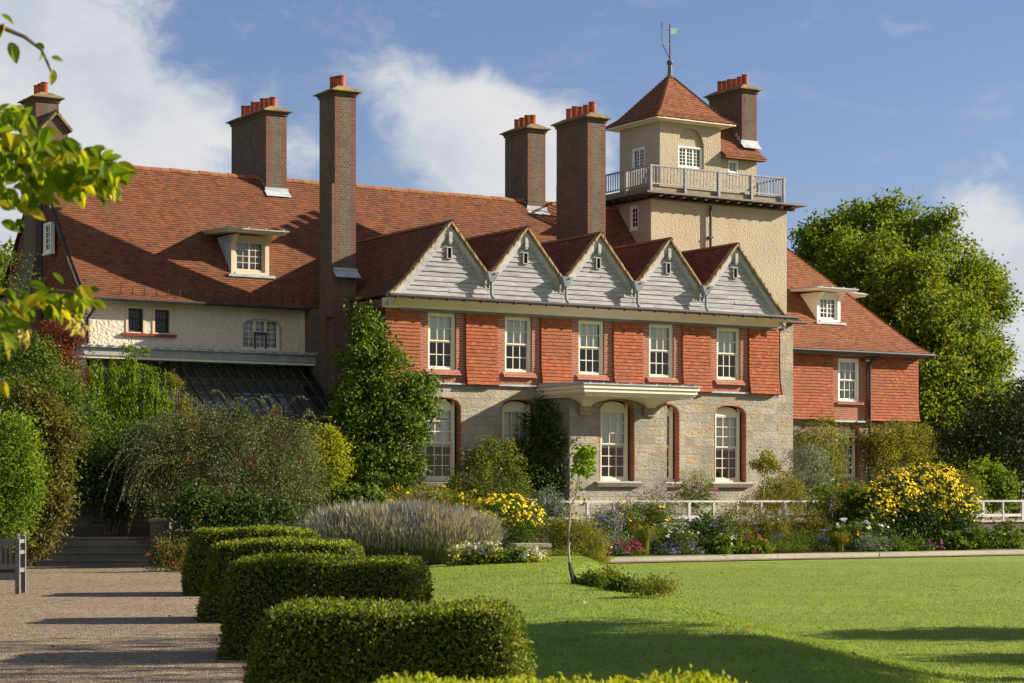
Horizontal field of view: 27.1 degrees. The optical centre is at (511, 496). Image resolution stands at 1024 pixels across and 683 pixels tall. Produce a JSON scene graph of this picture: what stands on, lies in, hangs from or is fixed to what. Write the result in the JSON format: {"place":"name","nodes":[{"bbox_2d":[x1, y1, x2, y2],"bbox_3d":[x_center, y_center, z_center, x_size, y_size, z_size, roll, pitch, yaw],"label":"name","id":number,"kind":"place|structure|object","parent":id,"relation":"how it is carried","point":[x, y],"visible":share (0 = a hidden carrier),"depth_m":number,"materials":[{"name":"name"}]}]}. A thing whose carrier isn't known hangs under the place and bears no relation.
{"place":"outdoors","nodes":[
{"label":"outdoors","id":0,"kind":"place"},
{"bbox_2d":[0,565,250,682],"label":"gravel path","id":1,"kind":"structure","parent":0,"point":[161,646],"depth_m":25.02,"materials":[{"name":"beige gravel"}]},
{"bbox_2d":[0,531,25,593],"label":"garden bench","id":2,"kind":"object","parent":1,"relation":"on","point":[10,571],"visible":1,"depth_m":34.58,"materials":[{"name":"white wood"}]},
{"bbox_2d":[0,401,56,558],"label":"euphorbia","id":3,"kind":"object","parent":1,"relation":"on","point":[18,456],"visible":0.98,"depth_m":42.42,"materials":[{"name":"green plant"}]},
{"bbox_2d":[0,372,92,567],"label":"cotinus","id":4,"kind":"object","parent":1,"relation":"on","point":[60,428],"visible":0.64,"depth_m":45.88,"materials":[{"name":"green plant"}]},
{"bbox_2d":[0,14,137,397],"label":"hornbeam","id":5,"kind":"object","parent":1,"relation":"on","point":[78,174],"visible":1,"depth_m":7.49,"materials":[{"name":"green plant"}]},
{"bbox_2d":[35,536,149,565],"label":"garden steps","id":6,"kind":"structure","parent":1,"relation":"on","point":[105,551],"depth_m":48.95,"materials":[{"name":"stone"}]},
{"bbox_2d":[0,319,128,486],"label":"mixed shrub","id":7,"kind":"object","parent":6,"relation":"on","point":[67,392],"visible":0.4,"depth_m":51.14,"materials":[{"name":"green plant"}]},
{"bbox_2d":[50,504,169,536],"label":"back wall","id":8,"kind":"structure","parent":6,"relation":"on","point":[85,527],"depth_m":50.21,"materials":[{"name":"stone"}]},
{"bbox_2d":[47,413,181,534],"bbox_3d":[-9.409,-0.532,50.071,3.750,2.881,2.115,0,0,-32],"label":"shaded shrub","id":9,"kind":"object","parent":6,"relation":"on","point":[96,466],"visible":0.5,"depth_m":49.66,"materials":[{"name":"green plant"}]},
{"bbox_2d":[148,518,174,565],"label":"stone pier","id":10,"kind":"structure","parent":1,"relation":"on","point":[156,527],"depth_m":48.57,"materials":[{"name":"grey stone"}]},
{"bbox_2d":[140,531,190,571],"bbox_3d":[-7.187,1.190,44.993,1.415,0.948,1.065,0,0,-32],"label":"fuchsia","id":11,"kind":"object","parent":1,"relation":"on","point":[173,563],"visible":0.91,"depth_m":44.83,"materials":[{"name":"green plant"}]},
{"bbox_2d":[0,512,1019,530],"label":"terrace","id":12,"kind":"structure","parent":0,"point":[994,518],"depth_m":82.61,"materials":[{"name":"grey stone"}]},
{"bbox_2d":[0,235,14,319],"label":"ash tree","id":13,"kind":"object","parent":12,"relation":"on","point":[5,249],"visible":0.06,"depth_m":85.74,"materials":[{"name":"green plant"}]},
{"bbox_2d":[0,241,44,476],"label":"rambling rose","id":14,"kind":"object","parent":12,"relation":"on","point":[12,260],"visible":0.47,"depth_m":55.56,"materials":[{"name":"green plant"}]},
{"bbox_2d":[22,319,94,497],"bbox_3d":[-11.687,-1.927,55.130,2.047,5.657,1.194,0,0,-32],"label":"japanese maple","id":15,"kind":"object","parent":12,"relation":"on","point":[62,331],"visible":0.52,"depth_m":55.08,"materials":[{"name":"red plant"}]},
{"bbox_2d":[81,338,176,461],"bbox_3d":[-9.636,-1.571,53.958,2.672,4.952,1.270,0,0,-32],"label":"laurel","id":16,"kind":"object","parent":12,"relation":"on","point":[113,389],"visible":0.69,"depth_m":53.83,"materials":[{"name":"green plant"}]},
{"bbox_2d":[160,368,201,529],"bbox_3d":[-8.548,-1.198,54.682,1.357,4.200,0.938,0,0,-32],"label":"privet","id":17,"kind":"object","parent":12,"relation":"on","point":[179,401],"visible":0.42,"depth_m":54.64,"materials":[{"name":"green plant"}]},
{"bbox_2d":[295,416,357,511],"bbox_3d":[-5.135,-0.629,56.819,2.220,3.065,1.288,0,0,-32],"label":"golden elder","id":18,"kind":"object","parent":12,"relation":"on","point":[339,474],"visible":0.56,"depth_m":56.80,"materials":[{"name":"green plant"}]},
{"bbox_2d":[0,22,935,526],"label":"country house","id":19,"kind":"structure","parent":12,"relation":"on","point":[664,312],"depth_m":66.41,"materials":[{"name":"tile"}]},
{"bbox_2d":[42,222,54,255],"bbox_3d":[-13.959,-7.770,64.036,0.175,0.960,0.700,0,0,-32],"label":"casement window","id":20,"kind":"structure","parent":19,"relation":"in","point":[48,228],"depth_m":64.03,"materials":[{"name":"white paint"}]},
{"bbox_2d":[122,305,149,336],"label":"sash window","id":21,"kind":"structure","parent":19,"relation":"in","point":[129,308],"depth_m":62.52,"materials":[{"name":"wood"}]},
{"bbox_2d":[131,307,176,337],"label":"sash window","id":22,"kind":"structure","parent":19,"relation":"in","point":[159,316],"depth_m":62.98,"materials":[{"name":"wood"}]},
{"bbox_2d":[235,240,264,272],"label":"dormer window","id":23,"kind":"structure","parent":19,"relation":"in","point":[248,254],"depth_m":65.41,"materials":[{"name":"paint"}]},
{"bbox_2d":[241,319,279,350],"bbox_3d":[-7.883,-4.935,65.027,1.980,1.460,0.935,0,0,-32],"label":"triple window","id":24,"kind":"structure","parent":19,"relation":"in","point":[256,334],"depth_m":64.77,"materials":[{"name":"beige paint"}]},
{"bbox_2d":[346,298,399,464],"bbox_3d":[-4.208,-2.465,62.825,1.395,6.733,2.120,0,0,-32],"label":"ivy","id":25,"kind":"object","parent":19,"relation":"attached to","point":[374,308],"visible":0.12,"depth_m":62.41,"materials":[{"name":"green plant"}]},
{"bbox_2d":[317,296,453,499],"bbox_3d":[-3.569,-2.465,61.841,4.071,6.742,2.310,0,0,-32],"label":"wall creeper","id":26,"kind":"object","parent":19,"relation":"attached to","point":[359,420],"depth_m":61.44,"materials":[{"name":"green plant"}]},
{"bbox_2d":[419,398,463,486],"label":"sash window","id":27,"kind":"structure","parent":19,"relation":"in","point":[443,448],"depth_m":63.86,"materials":[{"name":"beige paint"}]},
{"bbox_2d":[425,312,464,384],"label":"sash window","id":28,"kind":"structure","parent":19,"relation":"in","point":[441,326],"depth_m":63.66,"materials":[{"name":"beige paint"}]},
{"bbox_2d":[498,316,537,386],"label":"sash window","id":29,"kind":"structure","parent":19,"relation":"in","point":[517,329],"depth_m":65.06,"materials":[{"name":"beige paint"}]},
{"bbox_2d":[499,400,541,486],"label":"sash window","id":30,"kind":"structure","parent":19,"relation":"in","point":[511,409],"depth_m":65.12,"materials":[{"name":"beige paint"}]},
{"bbox_2d":[506,390,587,522],"bbox_3d":[1.120,-1.188,64.549,2.677,4.189,2.180,0,0,-32],"label":"climbing rose","id":31,"kind":"object","parent":19,"relation":"attached to","point":[545,476],"visible":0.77,"depth_m":64.38,"materials":[{"name":"green plant"}]},
{"bbox_2d":[576,320,608,380],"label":"sash window","id":32,"kind":"structure","parent":19,"relation":"in","point":[590,332],"depth_m":66.48,"materials":[{"name":"beige paint"}]},
{"bbox_2d":[595,400,642,486],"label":"sash window","id":33,"kind":"structure","parent":19,"relation":"in","point":[614,414],"depth_m":65.42,"materials":[{"name":"beige paint"}]},
{"bbox_2d":[632,146,644,172],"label":"casement window","id":34,"kind":"structure","parent":19,"relation":"in","point":[638,154],"depth_m":77.31,"materials":[{"name":"white paint"}]},
{"bbox_2d":[647,324,678,382],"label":"sash window","id":35,"kind":"structure","parent":19,"relation":"in","point":[660,335],"depth_m":67.90,"materials":[{"name":"beige paint"}]},
{"bbox_2d":[667,406,685,486],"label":"sash window","id":36,"kind":"structure","parent":19,"relation":"in","point":[669,409],"depth_m":68.13,"materials":[{"name":"beige paint"}]},
{"bbox_2d":[678,146,701,168],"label":"casement window","id":37,"kind":"structure","parent":19,"relation":"in","point":[691,158],"depth_m":76.86,"materials":[{"name":"white paint"}]},
{"bbox_2d":[710,327,748,393],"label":"sash window","id":38,"kind":"structure","parent":19,"relation":"in","point":[727,338],"depth_m":69.30,"materials":[{"name":"beige paint"}]},
{"bbox_2d":[711,406,753,486],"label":"sash window","id":39,"kind":"structure","parent":19,"relation":"in","point":[727,418],"depth_m":69.49,"materials":[{"name":"beige paint"}]},
{"bbox_2d":[793,410,857,513],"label":"wisteria","id":40,"kind":"object","parent":19,"relation":"attached to","point":[837,435],"visible":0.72,"depth_m":78.72,"materials":[{"name":"green plant"}]},
{"bbox_2d":[820,297,836,319],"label":"dormer window","id":41,"kind":"structure","parent":19,"relation":"in","point":[828,305],"depth_m":80.81,"materials":[{"name":"white paint"}]},
{"bbox_2d":[823,421,855,476],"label":"sash window","id":42,"kind":"structure","parent":19,"relation":"in","point":[852,449],"depth_m":80.59,"materials":[{"name":"beige paint"}]},
{"bbox_2d":[833,358,867,422],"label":"sash window","id":43,"kind":"structure","parent":19,"relation":"in","point":[848,368],"depth_m":80.39,"materials":[{"name":"white paint"}]},
{"bbox_2d":[852,415,941,518],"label":"climbing hydrangea","id":44,"kind":"object","parent":19,"relation":"attached to","point":[906,439],"visible":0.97,"depth_m":80.51,"materials":[{"name":"green plant"}]},
{"bbox_2d":[442,432,535,514],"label":"shrub rose","id":45,"kind":"object","parent":12,"relation":"on","point":[485,458],"visible":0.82,"depth_m":61.06,"materials":[{"name":"green plant"}]},
{"bbox_2d":[663,474,718,519],"bbox_3d":[5.525,0.098,65.093,2.228,1.610,1.475,0,0,-32],"label":"mallow","id":46,"kind":"object","parent":12,"relation":"on","point":[687,492],"visible":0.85,"depth_m":64.98,"materials":[{"name":"green plant"}]},
{"bbox_2d":[747,447,786,496],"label":"standard rose","id":47,"kind":"object","parent":12,"relation":"on","point":[772,464],"visible":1,"depth_m":67.25,"materials":[{"name":"green plant"}]},
{"bbox_2d":[733,486,818,514],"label":"shrub","id":48,"kind":"object","parent":12,"relation":"on","point":[798,496],"visible":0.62,"depth_m":64.92,"materials":[{"name":"green plant"}]},
{"bbox_2d":[752,469,809,521],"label":"terrace bush","id":49,"kind":"object","parent":12,"relation":"on","point":[778,487],"visible":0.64,"depth_m":68.24,"materials":[{"name":"green plant"}]},
{"bbox_2d":[781,438,841,521],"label":"buddleja","id":50,"kind":"object","parent":12,"relation":"on","point":[817,458],"visible":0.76,"depth_m":72.23,"materials":[{"name":"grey plant"}]},
{"bbox_2d":[935,465,988,504],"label":"brown shrub","id":51,"kind":"object","parent":12,"relation":"on","point":[973,483],"visible":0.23,"depth_m":76.41,"materials":[{"name":"green plant"}]},
{"bbox_2d":[946,454,1023,518],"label":"bright shrub","id":52,"kind":"object","parent":12,"relation":"on","point":[1003,488],"visible":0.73,"depth_m":79.07,"materials":[{"name":"green plant"}]},
{"bbox_2d":[0,499,1022,513],"bbox_3d":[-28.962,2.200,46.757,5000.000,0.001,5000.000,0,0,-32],"label":"ground","id":53,"kind":"structure","parent":0,"point":[972,510],"depth_m":363.40,"materials":[{"name":"green plant"}]},
{"bbox_2d":[501,520,1023,546],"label":"retaining wall","id":54,"kind":"structure","parent":53,"relation":"on","point":[987,523],"depth_m":63.40,"materials":[{"name":"stone"}]},
{"bbox_2d":[530,500,834,522],"bbox_3d":[5.168,0.436,62.112,11.000,0.648,0.095,0,0,-32],"label":"rail fence","id":55,"kind":"object","parent":54,"relation":"on","point":[689,516],"visible":0.43,"depth_m":62.51,"materials":[{"name":"white wood"}]},
{"bbox_2d":[940,500,1023,519],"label":"rail fence","id":56,"kind":"object","parent":54,"relation":"on","point":[1003,515],"visible":0.47,"depth_m":68.71,"materials":[{"name":"white wood"}]},
{"bbox_2d":[787,187,1023,486],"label":"plane tree","id":57,"kind":"object","parent":53,"relation":"on","point":[892,270],"visible":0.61,"depth_m":93.85,"materials":[{"name":"green plant"}]},
{"bbox_2d":[919,376,1023,518],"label":"yew tree","id":58,"kind":"object","parent":53,"relation":"on","point":[993,439],"visible":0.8,"depth_m":83.62,"materials":[{"name":"green plant"}]},
{"bbox_2d":[0,0,1023,497],"label":"sky","id":59,"kind":"structure","parent":0,"point":[858,98],"materials":[{"name":"blue"}]},
{"bbox_2d":[199,549,1023,682],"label":"lawn","id":60,"kind":"structure","parent":0,"point":[1003,559],"depth_m":32.46,"materials":[{"name":"green plant"}]},
{"bbox_2d":[98,389,335,538],"bbox_3d":[-7.070,-0.420,50.231,6.573,4.161,2.528,0,0,-32],"label":"cotoneaster","id":61,"kind":"object","parent":60,"relation":"on","point":[163,453],"visible":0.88,"depth_m":49.95,"materials":[{"name":"green plant"}]},
{"bbox_2d":[149,477,309,547],"bbox_3d":[-6.349,0.607,48.267,3.973,2.109,1.527,0,0,-32],"label":"ivy mound","id":62,"kind":"object","parent":60,"relation":"on","point":[230,513],"visible":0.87,"depth_m":47.96,"materials":[{"name":"green plant"}]},
{"bbox_2d":[180,524,321,595],"bbox_3d":[-4.174,1.046,34.747,2.414,1.213,1.794,0,0,0],"label":"hedge","id":63,"kind":"object","parent":60,"relation":"on","point":[194,567],"visible":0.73,"depth_m":34.12,"materials":[{"name":"green plant"}]},
{"bbox_2d":[192,535,365,623],"bbox_3d":[-2.900,1.088,27.493,2.322,1.192,1.711,0,0,0],"label":"hedge","id":64,"kind":"object","parent":60,"relation":"on","point":[209,608],"visible":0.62,"depth_m":26.91,"materials":[{"name":"green plant"}]},
{"bbox_2d":[215,549,434,660],"bbox_3d":[-1.829,1.084,21.274,2.168,1.146,1.572,0,0,0],"label":"hedge","id":65,"kind":"object","parent":60,"relation":"on","point":[256,586],"visible":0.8,"depth_m":20.67,"materials":[{"name":"green plant"}]},
{"bbox_2d":[320,479,393,508],"bbox_3d":[-4.085,0.499,54.970,2.244,1.916,1.301,0,0,-32],"label":"bergenia","id":66,"kind":"object","parent":60,"relation":"on","point":[349,493],"visible":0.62,"depth_m":54.79,"materials":[{"name":"green plant"}]},
{"bbox_2d":[239,593,539,682],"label":"hedge","id":67,"kind":"object","parent":60,"relation":"on","point":[328,640],"visible":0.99,"depth_m":13.76,"materials":[{"name":"green plant"}]},
{"bbox_2d":[288,493,510,564],"bbox_3d":[-2.398,0.703,44.969,4.748,1.554,2.679,0,0,-2],"label":"lavender","id":68,"kind":"object","parent":60,"relation":"on","point":[428,530],"visible":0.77,"depth_m":44.22,"materials":[{"name":"grey plant"}]},
{"bbox_2d":[440,540,486,565],"bbox_3d":[-0.931,1.161,42.810,1.113,0.588,0.934,0,0,-32],"label":"candytuft","id":69,"kind":"object","parent":60,"relation":"on","point":[460,555],"visible":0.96,"depth_m":42.63,"materials":[{"name":"green plant"}]},
{"bbox_2d":[466,537,506,564],"bbox_3d":[-0.521,1.119,42.763,0.856,0.670,0.876,0,0,-5],"label":"candytuft","id":70,"kind":"object","parent":60,"relation":"on","point":[487,553],"visible":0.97,"depth_m":42.59,"materials":[{"name":"white plant"}]},
{"bbox_2d":[465,491,548,550],"bbox_3d":[-0.214,0.746,52.893,2.543,1.816,1.420,0,0,-32],"label":"yellow helenium","id":71,"kind":"object","parent":60,"relation":"on","point":[504,510],"visible":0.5,"depth_m":52.77,"materials":[{"name":"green plant"}]},
{"bbox_2d":[484,545,539,563],"bbox_3d":[-0.021,1.211,42.944,1.339,0.510,1.084,0,0,-32],"label":"lady mantle","id":72,"kind":"object","parent":60,"relation":"on","point":[509,557],"visible":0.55,"depth_m":42.73,"materials":[{"name":"green plant"}]},
{"bbox_2d":[24,559,1021,679],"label":"fallen leaves","id":73,"kind":"object","parent":60,"relation":"on","point":[753,670],"visible":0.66,"depth_m":24.75,"materials":[{"name":"brown plant"}]},
{"bbox_2d":[514,539,552,562],"bbox_3d":[0.442,1.158,42.892,0.900,0.598,1.078,0,0,-8],"label":"candytuft","id":74,"kind":"object","parent":60,"relation":"on","point":[540,557],"visible":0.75,"depth_m":42.62,"materials":[{"name":"white plant"}]},
{"bbox_2d":[373,664,746,682],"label":"hedge","id":75,"kind":"object","parent":60,"relation":"on","point":[695,677],"visible":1,"depth_m":8.40,"materials":[{"name":"green plant"}]},
{"bbox_2d":[526,511,618,563],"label":"tall bush","id":76,"kind":"object","parent":60,"relation":"on","point":[559,530],"visible":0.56,"depth_m":49.48,"materials":[{"name":"green plant"}]},
{"bbox_2d":[567,445,599,583],"bbox_3d":[1.074,0.267,32.089,0.519,2.135,0.458,0,0,0],"label":"sapling","id":77,"kind":"object","parent":60,"relation":"on","point":[583,454],"visible":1,"depth_m":32.07,"materials":[{"name":"green plant"}]},
{"bbox_2d":[568,565,608,588],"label":"bank plant","id":78,"kind":"object","parent":60,"relation":"on","point":[591,580],"visible":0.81,"depth_m":32.14,"materials":[{"name":"green plant"}]},
{"bbox_2d":[599,571,643,593],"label":"bank plant","id":79,"kind":"object","parent":60,"relation":"on","point":[617,584],"visible":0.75,"depth_m":30.74,"materials":[{"name":"green plant"}]},
{"bbox_2d":[624,569,681,599],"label":"bank plant","id":80,"kind":"object","parent":60,"relation":"on","point":[660,587],"visible":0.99,"depth_m":29.27,"materials":[{"name":"green plant"}]},
{"bbox_2d":[608,550,1023,561],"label":"stone kerb","id":81,"kind":"structure","parent":60,"relation":"on","point":[761,556],"depth_m":59.17,"materials":[{"name":"beige stone"}]},
{"bbox_2d":[509,544,1023,556],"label":"flower bed","id":82,"kind":"object","parent":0,"point":[650,553],"depth_m":60.33,"materials":[{"name":"soil"}]},
{"bbox_2d":[378,478,486,513],"bbox_3d":[-2.270,0.459,57.192,3.709,2.003,1.566,0,0,-32],"label":"wild border","id":83,"kind":"object","parent":82,"relation":"on","point":[443,496],"visible":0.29,"depth_m":57.11,"materials":[{"name":"green plant"}]},
{"bbox_2d":[516,482,572,533],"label":"white spike plant","id":84,"kind":"object","parent":82,"relation":"on","point":[558,508],"visible":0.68,"depth_m":58.81,"materials":[{"name":"grey plant"}]},
{"bbox_2d":[581,504,632,547],"bbox_3d":[2.557,0.875,58.145,1.554,1.360,1.504,0,0,-7],"label":"lavender blue aster","id":85,"kind":"object","parent":82,"relation":"on","point":[606,520],"visible":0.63,"depth_m":58.08,"materials":[{"name":"grey plant"}]},
{"bbox_2d":[605,537,650,555],"bbox_3d":[3.008,1.352,56.877,1.404,0.567,1.101,0,0,-32],"label":"crimson sedum","id":86,"kind":"object","parent":82,"relation":"on","point":[629,551],"visible":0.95,"depth_m":56.78,"materials":[{"name":"pink plant"}]},
{"bbox_2d":[601,497,676,548],"bbox_3d":[3.578,0.768,59.698,2.739,1.502,1.248,0,0,-42],"label":"rudbeckia","id":87,"kind":"object","parent":82,"relation":"on","point":[648,512],"visible":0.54,"depth_m":59.66,"materials":[{"name":"green plant"}]},
{"bbox_2d":[625,517,658,554],"bbox_3d":[3.555,1.061,57.519,1.205,1.010,1.215,0,0,-32],"label":"crocosmia","id":88,"kind":"object","parent":82,"relation":"on","point":[644,534],"visible":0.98,"depth_m":57.38,"materials":[{"name":"green plant"}]},
{"bbox_2d":[642,493,688,527],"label":"cosmos","id":89,"kind":"object","parent":82,"relation":"on","point":[674,511],"visible":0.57,"depth_m":60.90,"materials":[{"name":"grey plant"}]},
{"bbox_2d":[649,518,699,552],"bbox_3d":[4.356,1.074,58.305,1.608,1.058,1.273,0,0,-32],"label":"white phlox","id":90,"kind":"object","parent":82,"relation":"on","point":[669,536],"visible":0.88,"depth_m":58.21,"materials":[{"name":"green plant"}]},
{"bbox_2d":[652,536,709,554],"bbox_3d":[4.617,1.347,58.046,2.002,0.578,1.170,0,0,-32],"label":"blue aster","id":91,"kind":"object","parent":82,"relation":"on","point":[669,550],"visible":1,"depth_m":57.87,"materials":[{"name":"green plant"}]},
{"bbox_2d":[672,509,737,551],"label":"rose bush","id":92,"kind":"object","parent":82,"relation":"on","point":[705,529],"visible":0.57,"depth_m":59.35,"materials":[{"name":"green plant"}]},
{"bbox_2d":[710,527,759,553],"bbox_3d":[6.144,1.247,58.984,1.651,0.813,1.042,0,0,-32],"label":"nicotiana","id":93,"kind":"object","parent":82,"relation":"on","point":[733,546],"visible":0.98,"depth_m":58.77,"materials":[{"name":"green plant"}]},
{"bbox_2d":[708,497,794,545],"bbox_3d":[6.855,0.778,61.293,3.283,1.518,1.577,0,0,-32],"label":"yellow goldenrod","id":94,"kind":"object","parent":82,"relation":"on","point":[764,525],"visible":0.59,"depth_m":61.28,"materials":[{"name":"green plant"}]},
{"bbox_2d":[757,525,807,551],"bbox_3d":[7.634,1.200,59.991,1.763,0.848,1.102,0,0,-32],"label":"feathery aster","id":95,"kind":"object","parent":82,"relation":"on","point":[785,547],"visible":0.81,"depth_m":59.90,"materials":[{"name":"green plant"}]},
{"bbox_2d":[770,500,835,546],"bbox_3d":[8.649,0.811,62.346,2.599,1.459,1.315,0,0,-32],"label":"goldenrod","id":96,"kind":"object","parent":82,"relation":"on","point":[814,522],"visible":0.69,"depth_m":62.23,"materials":[{"name":"green plant"}]},
{"bbox_2d":[791,529,831,551],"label":"feathery plant","id":97,"kind":"object","parent":82,"relation":"on","point":[807,544],"visible":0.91,"depth_m":60.62,"materials":[{"name":"green plant"}]},
{"bbox_2d":[803,476,873,529],"bbox_3d":[9.846,0.423,64.154,3.054,2.117,1.448,0,0,-32],"label":"tall white phlox","id":98,"kind":"object","parent":82,"relation":"on","point":[843,495],"visible":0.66,"depth_m":64.01,"materials":[{"name":"green plant"}]},
{"bbox_2d":[828,513,891,549],"bbox_3d":[10.129,1.039,62.324,2.235,1.144,1.253,0,0,-32],"label":"white dahlia","id":99,"kind":"object","parent":82,"relation":"on","point":[858,525],"visible":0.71,"depth_m":62.04,"materials":[{"name":"green plant"}]},
{"bbox_2d":[824,491,905,543],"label":"dark shrub","id":100,"kind":"object","parent":82,"relation":"on","point":[852,511],"visible":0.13,"depth_m":63.45,"materials":[{"name":"green plant"}]},
{"bbox_2d":[851,532,896,551],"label":"silver plant","id":101,"kind":"object","parent":82,"relation":"on","point":[869,545],"visible":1,"depth_m":61.33,"materials":[{"name":"grey plant"}]},
{"bbox_2d":[875,533,931,550],"bbox_3d":[11.265,1.289,62.280,2.106,0.731,1.494,0,0,-54],"label":"leafy edging","id":102,"kind":"object","parent":82,"relation":"on","point":[902,545],"visible":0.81,"depth_m":61.92,"materials":[{"name":"green plant"}]},
{"bbox_2d":[847,455,988,546],"bbox_3d":[12.291,0.173,64.204,5.309,2.929,2.192,0,0,-32],"label":"helianthus","id":103,"kind":"object","parent":82,"relation":"on","point":[921,504],"visible":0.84,"depth_m":63.90,"materials":[{"name":"yellow plant"}]},
{"bbox_2d":[935,530,979,549],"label":"hosta","id":104,"kind":"object","parent":82,"relation":"on","point":[954,541],"visible":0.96,"depth_m":63.17,"materials":[{"name":"green plant"}]},
{"bbox_2d":[955,518,1023,548],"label":"dark dahlia","id":105,"kind":"object","parent":82,"relation":"on","point":[998,535],"visible":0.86,"depth_m":64.45,"materials":[{"name":"green plant"}]},
{"bbox_2d":[608,553,1023,562],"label":"garden path","id":106,"kind":"structure","parent":0,"point":[811,558],"depth_m":58.22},
{"bbox_2d":[610,549,1023,557],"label":"grass verge","id":107,"kind":"object","parent":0,"point":[800,553],"depth_m":59.23,"materials":[{"name":"green plant"}]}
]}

